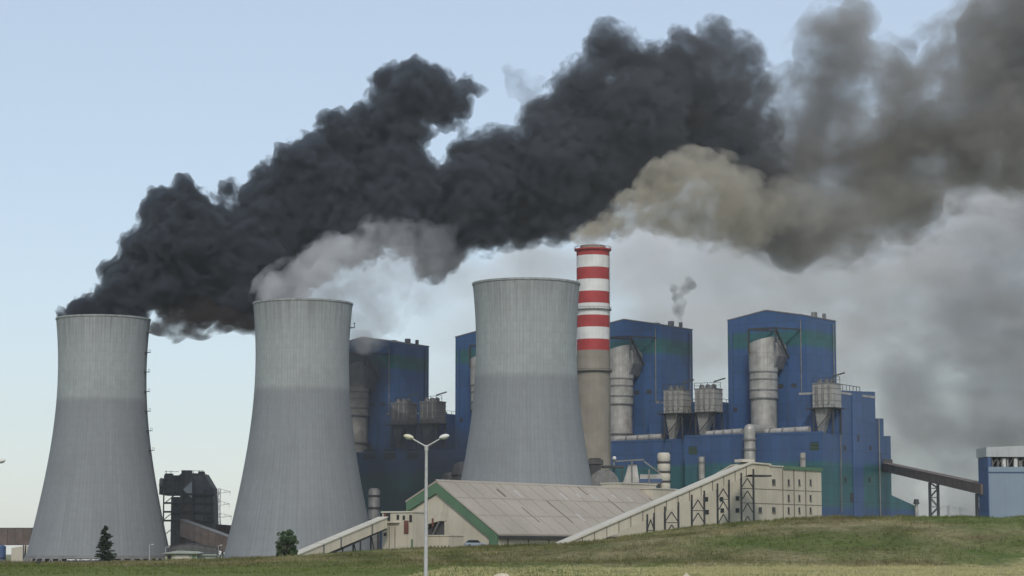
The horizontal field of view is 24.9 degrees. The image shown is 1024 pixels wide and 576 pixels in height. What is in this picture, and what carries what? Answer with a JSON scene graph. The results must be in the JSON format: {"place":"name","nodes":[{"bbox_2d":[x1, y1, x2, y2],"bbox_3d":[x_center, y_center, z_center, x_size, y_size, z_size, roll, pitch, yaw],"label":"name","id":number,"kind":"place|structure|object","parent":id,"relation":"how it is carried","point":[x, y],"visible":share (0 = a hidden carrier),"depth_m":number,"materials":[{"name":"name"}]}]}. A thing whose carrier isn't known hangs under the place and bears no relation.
{"place":"outdoors","nodes":[
{"label":"outdoors","id":0,"kind":"place"},
{"bbox_2d":[159,470,217,544],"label":"coal house","id":1,"kind":"structure","parent":0,"point":[196,501],"depth_m":1473.80,"materials":[{"name":"metal"}]},
{"bbox_2d":[169,543,219,557],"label":"drive house","id":2,"kind":"structure","parent":0,"point":[206,549],"depth_m":1391.26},
{"bbox_2d":[381,511,423,549],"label":"transfer house","id":3,"kind":"structure","parent":0,"point":[405,529],"depth_m":664.46,"materials":[{"name":"white concrete"}]},
{"bbox_2d":[0,514,1023,575],"bbox_3d":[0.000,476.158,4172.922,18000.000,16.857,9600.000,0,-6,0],"label":"ground","id":4,"kind":"structure","parent":0,"point":[1010,560],"depth_m":324.50,"materials":[{"name":"green plant"}]},
{"bbox_2d":[0,545,5,561],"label":"blue tank","id":5,"kind":"object","parent":4,"relation":"on","point":[2,552],"visible":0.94,"depth_m":1388.84,"materials":[{"name":"metal"}]},
{"bbox_2d":[0,528,32,558],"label":"coal conveyor","id":6,"kind":"object","parent":4,"relation":"on","point":[15,536],"visible":0.34,"depth_m":1408.97,"materials":[{"name":"grey metal"}]},
{"bbox_2d":[11,546,27,561],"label":"pale shed","id":7,"kind":"structure","parent":4,"relation":"on","point":[17,554],"depth_m":1470.40,"materials":[{"name":"beige concrete"}]},
{"bbox_2d":[53,561,110,562],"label":"parking terrace","id":8,"kind":"structure","parent":4,"relation":"on","point":[82,561],"depth_m":1170.90,"materials":[{"name":"concrete"}]},
{"bbox_2d":[23,314,169,562],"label":"cooling tower","id":9,"kind":"structure","parent":4,"relation":"on","point":[99,474],"depth_m":1279.15,"materials":[{"name":"concrete"}]},
{"bbox_2d":[94,525,116,561],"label":"pine tree","id":10,"kind":"object","parent":4,"relation":"on","point":[103,546],"visible":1,"depth_m":425.03,"materials":[{"name":"green plant"}]},
{"bbox_2d":[161,551,218,559],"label":"guard hut","id":11,"kind":"object","parent":4,"relation":"on","point":[184,554],"visible":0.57,"depth_m":429.62,"materials":[{"name":"paint"}]},
{"bbox_2d":[180,519,228,558],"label":"coal conveyor","id":12,"kind":"object","parent":4,"relation":"on","point":[194,532],"visible":0.47,"depth_m":1431.24,"materials":[{"name":"grey metal"}]},
{"bbox_2d":[217,524,230,533],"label":"coal conveyor","id":13,"kind":"object","parent":4,"relation":"on","point":[223,528],"visible":0.03,"depth_m":1489.58,"materials":[{"name":"grey metal"}]},
{"bbox_2d":[218,488,230,555],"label":"pylon","id":14,"kind":"object","parent":4,"relation":"on","point":[220,501],"visible":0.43,"depth_m":1742.74,"materials":[{"name":"metal"}]},
{"bbox_2d":[0,547,566,574],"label":"meadow grass","id":15,"kind":"structure","parent":4,"relation":"on","point":[357,571],"depth_m":245.50,"materials":[{"name":"green plant"}]},
{"bbox_2d":[275,529,298,556],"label":"round bush","id":16,"kind":"object","parent":4,"relation":"on","point":[284,542],"visible":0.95,"depth_m":424.72,"materials":[{"name":"green plant"}]},
{"bbox_2d":[222,298,374,558],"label":"cooling tower","id":17,"kind":"structure","parent":4,"relation":"on","point":[301,479],"depth_m":1198.30,"materials":[{"name":"concrete"}]},
{"bbox_2d":[297,517,387,554],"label":"inclined conveyor","id":18,"kind":"object","parent":4,"relation":"on","point":[352,536],"visible":0.58,"depth_m":652.18,"materials":[{"name":"grey metal"}]},
{"bbox_2d":[367,488,380,549],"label":"process vessel","id":19,"kind":"object","parent":4,"relation":"on","point":[374,507],"visible":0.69,"depth_m":1281.91,"materials":[{"name":"grey metal"}]},
{"bbox_2d":[349,337,429,451],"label":"boiler house","id":20,"kind":"structure","parent":4,"relation":"on","point":[383,373],"depth_m":1428.73,"materials":[{"name":"blue metal"}]},
{"bbox_2d":[356,449,466,548],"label":"turbine hall","id":21,"kind":"structure","parent":4,"relation":"on","point":[396,478],"depth_m":1377.23,"materials":[{"name":"blue metal"}]},
{"bbox_2d":[364,449,374,459],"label":"window","id":22,"kind":"structure","parent":21,"relation":"in","point":[366,456],"depth_m":1390.96,"materials":[{"name":"grey glass"}]},
{"bbox_2d":[384,449,394,459],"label":"window","id":23,"kind":"structure","parent":21,"relation":"in","point":[387,455],"depth_m":1382.84,"materials":[{"name":"grey glass"}]},
{"bbox_2d":[385,393,419,447],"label":"filter hopper","id":24,"kind":"object","parent":21,"relation":"on","point":[403,415],"visible":0.99,"depth_m":1384.20,"materials":[{"name":"metal"}]},
{"bbox_2d":[407,449,418,459],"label":"window","id":25,"kind":"structure","parent":21,"relation":"in","point":[413,455],"depth_m":1373.75,"materials":[{"name":"grey glass"}]},
{"bbox_2d":[413,391,448,447],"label":"filter hopper","id":26,"kind":"object","parent":21,"relation":"on","point":[432,415],"visible":1,"depth_m":1372.56,"materials":[{"name":"grey metal"}]},
{"bbox_2d":[380,411,454,451],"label":"bunker bay","id":27,"kind":"object","parent":4,"relation":"on","point":[385,436],"visible":0.21,"depth_m":1395.46,"materials":[{"name":"metal"}]},
{"bbox_2d":[404,434,448,575],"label":"street lamp","id":28,"kind":"object","parent":4,"relation":"on","point":[411,437],"visible":1,"depth_m":129.43,"materials":[{"name":"grey metal"}]},
{"bbox_2d":[428,535,464,547],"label":"annex","id":29,"kind":"object","parent":4,"relation":"on","point":[436,541],"visible":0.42,"depth_m":667.03,"materials":[{"name":"white concrete"}]},
{"bbox_2d":[442,472,451,479],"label":"process vessel","id":30,"kind":"object","parent":4,"relation":"on","point":[447,476],"visible":0.18,"depth_m":1271.95,"materials":[{"name":"metal"}]},
{"bbox_2d":[451,461,463,479],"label":"process vessel","id":31,"kind":"object","parent":4,"relation":"on","point":[457,470],"visible":0.16,"depth_m":1261.22,"materials":[{"name":"metal"}]},
{"bbox_2d":[455,331,475,448],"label":"boiler house","id":32,"kind":"structure","parent":4,"relation":"on","point":[465,354],"depth_m":1385.90,"materials":[{"name":"blue metal"}]},
{"bbox_2d":[464,540,485,546],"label":"parked car","id":33,"kind":"object","parent":4,"relation":"on","point":[472,542],"visible":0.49,"depth_m":466.36,"materials":[{"name":"grey paint"}]},
{"bbox_2d":[494,573,508,575],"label":"boulder","id":34,"kind":"object","parent":4,"relation":"on","point":[501,574],"visible":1,"depth_m":163.49,"materials":[{"name":"stone"}]},
{"bbox_2d":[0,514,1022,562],"bbox_3d":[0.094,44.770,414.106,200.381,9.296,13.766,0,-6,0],"label":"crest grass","id":35,"kind":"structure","parent":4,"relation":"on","point":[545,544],"depth_m":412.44,"materials":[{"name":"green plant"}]},
{"bbox_2d":[405,479,678,545],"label":"storage hall","id":36,"kind":"structure","parent":4,"relation":"on","point":[493,513],"depth_m":711.32,"materials":[{"name":"metal"}]},
{"bbox_2d":[428,512,447,534],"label":"short gallery","id":37,"kind":"object","parent":36,"relation":"attached to","point":[436,521],"visible":0.6,"depth_m":679.15,"materials":[{"name":"grey metal"}]},
{"bbox_2d":[574,244,611,470],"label":"chimney","id":38,"kind":"object","parent":4,"relation":"on","point":[594,370],"visible":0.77,"depth_m":1232.23,"materials":[{"name":"concrete"}]},
{"bbox_2d":[588,458,623,485],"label":"fan casing","id":39,"kind":"object","parent":4,"relation":"on","point":[598,475],"visible":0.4,"depth_m":1140.81,"materials":[{"name":"metal"}]},
{"bbox_2d":[612,456,661,483],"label":"sieve hopper","id":40,"kind":"object","parent":4,"relation":"on","point":[632,475],"visible":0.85,"depth_m":1152.80,"materials":[{"name":"metal"}]},
{"bbox_2d":[611,439,684,488],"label":"turbine hall","id":41,"kind":"structure","parent":4,"relation":"on","point":[647,451],"depth_m":1281.83,"materials":[{"name":"blue metal"}]},
{"bbox_2d":[614,434,663,440],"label":"roof duct","id":42,"kind":"object","parent":41,"relation":"on","point":[641,437],"visible":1,"depth_m":1291.66,"materials":[{"name":"metal"}]},
{"bbox_2d":[657,379,694,438],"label":"filter hopper","id":43,"kind":"object","parent":41,"relation":"on","point":[677,400],"visible":0.99,"depth_m":1274.65,"materials":[{"name":"metal"}]},
{"bbox_2d":[646,513,654,531],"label":"trestle","id":44,"kind":"object","parent":4,"relation":"on","point":[647,526],"visible":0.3,"depth_m":606.12,"materials":[{"name":"metal"}]},
{"bbox_2d":[609,319,692,440],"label":"boiler house","id":45,"kind":"structure","parent":4,"relation":"on","point":[648,360],"depth_m":1317.45,"materials":[{"name":"blue metal"}]},
{"bbox_2d":[656,453,670,488],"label":"ribbed duct","id":46,"kind":"object","parent":4,"relation":"on","point":[663,464],"visible":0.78,"depth_m":1159.52,"materials":[{"name":"metal"}]},
{"bbox_2d":[664,502,679,529],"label":"trestle","id":47,"kind":"object","parent":4,"relation":"on","point":[677,522],"visible":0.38,"depth_m":609.81,"materials":[{"name":"metal"}]},
{"bbox_2d":[649,399,728,438],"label":"bunker bay","id":48,"kind":"object","parent":4,"relation":"on","point":[656,423],"visible":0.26,"depth_m":1287.33,"materials":[{"name":"metal"}]},
{"bbox_2d":[691,491,705,525],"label":"trestle","id":49,"kind":"object","parent":4,"relation":"on","point":[703,519],"visible":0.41,"depth_m":614.76,"materials":[{"name":"metal"}]},
{"bbox_2d":[698,457,704,480],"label":"vent stack","id":50,"kind":"object","parent":4,"relation":"on","point":[701,462],"visible":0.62,"depth_m":1240.66,"materials":[{"name":"metal"}]},
{"bbox_2d":[716,480,729,522],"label":"trestle","id":51,"kind":"object","parent":4,"relation":"on","point":[718,507],"visible":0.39,"depth_m":619.18,"materials":[{"name":"metal"}]},
{"bbox_2d":[740,469,754,521],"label":"trestle","id":52,"kind":"object","parent":4,"relation":"on","point":[741,499],"visible":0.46,"depth_m":623.60,"materials":[{"name":"metal"}]},
{"bbox_2d":[556,459,771,542],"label":"long gallery","id":53,"kind":"object","parent":52,"relation":"on","point":[628,519],"visible":0.84,"depth_m":611.01,"materials":[{"name":"metal"}]},
{"bbox_2d":[743,424,775,461],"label":"flue gas pipe","id":54,"kind":"object","parent":4,"relation":"on","point":[751,431],"visible":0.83,"depth_m":1226.15,"materials":[{"name":"metal"}]},
{"bbox_2d":[684,431,837,516],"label":"turbine hall","id":55,"kind":"structure","parent":4,"relation":"on","point":[719,452],"depth_m":1224.06,"materials":[{"name":"blue metal"}]},
{"bbox_2d":[689,446,696,453],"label":"window","id":56,"kind":"structure","parent":55,"relation":"in","point":[692,450],"depth_m":1251.43,"materials":[{"name":"glass"}]},
{"bbox_2d":[688,378,725,434],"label":"filter hopper","id":57,"kind":"object","parent":55,"relation":"on","point":[708,405],"visible":0.96,"depth_m":1263.90,"materials":[{"name":"metal"}]},
{"bbox_2d":[706,428,743,434],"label":"roof duct","id":58,"kind":"object","parent":55,"relation":"on","point":[733,431],"visible":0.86,"depth_m":1250.93,"materials":[{"name":"metal"}]},
{"bbox_2d":[765,426,810,432],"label":"roof duct","id":59,"kind":"object","parent":55,"relation":"on","point":[792,429],"visible":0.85,"depth_m":1230.33,"materials":[{"name":"metal"}]},
{"bbox_2d":[810,442,818,450],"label":"window","id":60,"kind":"structure","parent":55,"relation":"in","point":[813,445],"depth_m":1212.04,"materials":[{"name":"green glass"}]},
{"bbox_2d":[805,372,844,433],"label":"filter hopper","id":61,"kind":"object","parent":55,"relation":"on","point":[826,394],"visible":0.98,"depth_m":1225.29,"materials":[{"name":"metal"}]},
{"bbox_2d":[727,310,836,429],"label":"boiler house","id":62,"kind":"structure","parent":4,"relation":"on","point":[777,360],"depth_m":1270.04,"materials":[{"name":"blue metal"}]},
{"bbox_2d":[799,453,805,466],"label":"vent stack","id":63,"kind":"object","parent":4,"relation":"on","point":[802,458],"visible":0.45,"depth_m":1208.42,"materials":[{"name":"metal"}]},
{"bbox_2d":[796,384,918,516],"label":"end tower","id":64,"kind":"structure","parent":4,"relation":"on","point":[864,454],"depth_m":1247.07,"materials":[{"name":"blue metal"}]},
{"bbox_2d":[928,482,939,515],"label":"lattice trestle","id":65,"kind":"object","parent":4,"relation":"on","point":[930,497],"visible":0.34,"depth_m":1127.04,"materials":[{"name":"grey metal"}]},
{"bbox_2d":[882,463,982,494],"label":"brown conveyor","id":66,"kind":"object","parent":65,"relation":"on","point":[965,484],"visible":0.99,"depth_m":1114.12,"materials":[{"name":"metal"}]},
{"bbox_2d":[975,494,978,516],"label":"lattice trestle","id":67,"kind":"object","parent":4,"relation":"on","point":[977,504],"visible":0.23,"depth_m":1013.34,"materials":[{"name":"grey metal"}]},
{"bbox_2d":[0,0,1023,554],"label":"sky","id":68,"kind":"structure","parent":0,"point":[182,166],"materials":[{"name":"grey"}]},
{"bbox_2d":[461,277,592,485],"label":"cooling tower","id":69,"kind":"structure","parent":0,"point":[526,425],"depth_m":1110.78,"materials":[{"name":"concrete"}]},
{"bbox_2d":[404,563,1023,575],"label":"straw grass","id":70,"kind":"structure","parent":0,"point":[705,570],"depth_m":219.75,"materials":[{"name":"plant"}]},
{"bbox_2d":[618,464,822,536],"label":"screening house","id":71,"kind":"structure","parent":0,"point":[787,491],"depth_m":651.24,"materials":[{"name":"beige concrete"}]},
{"bbox_2d":[976,446,1023,517],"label":"silo house","id":72,"kind":"structure","parent":0,"point":[1001,474],"depth_m":997.79,"materials":[{"name":"blue metal"}]}
]}

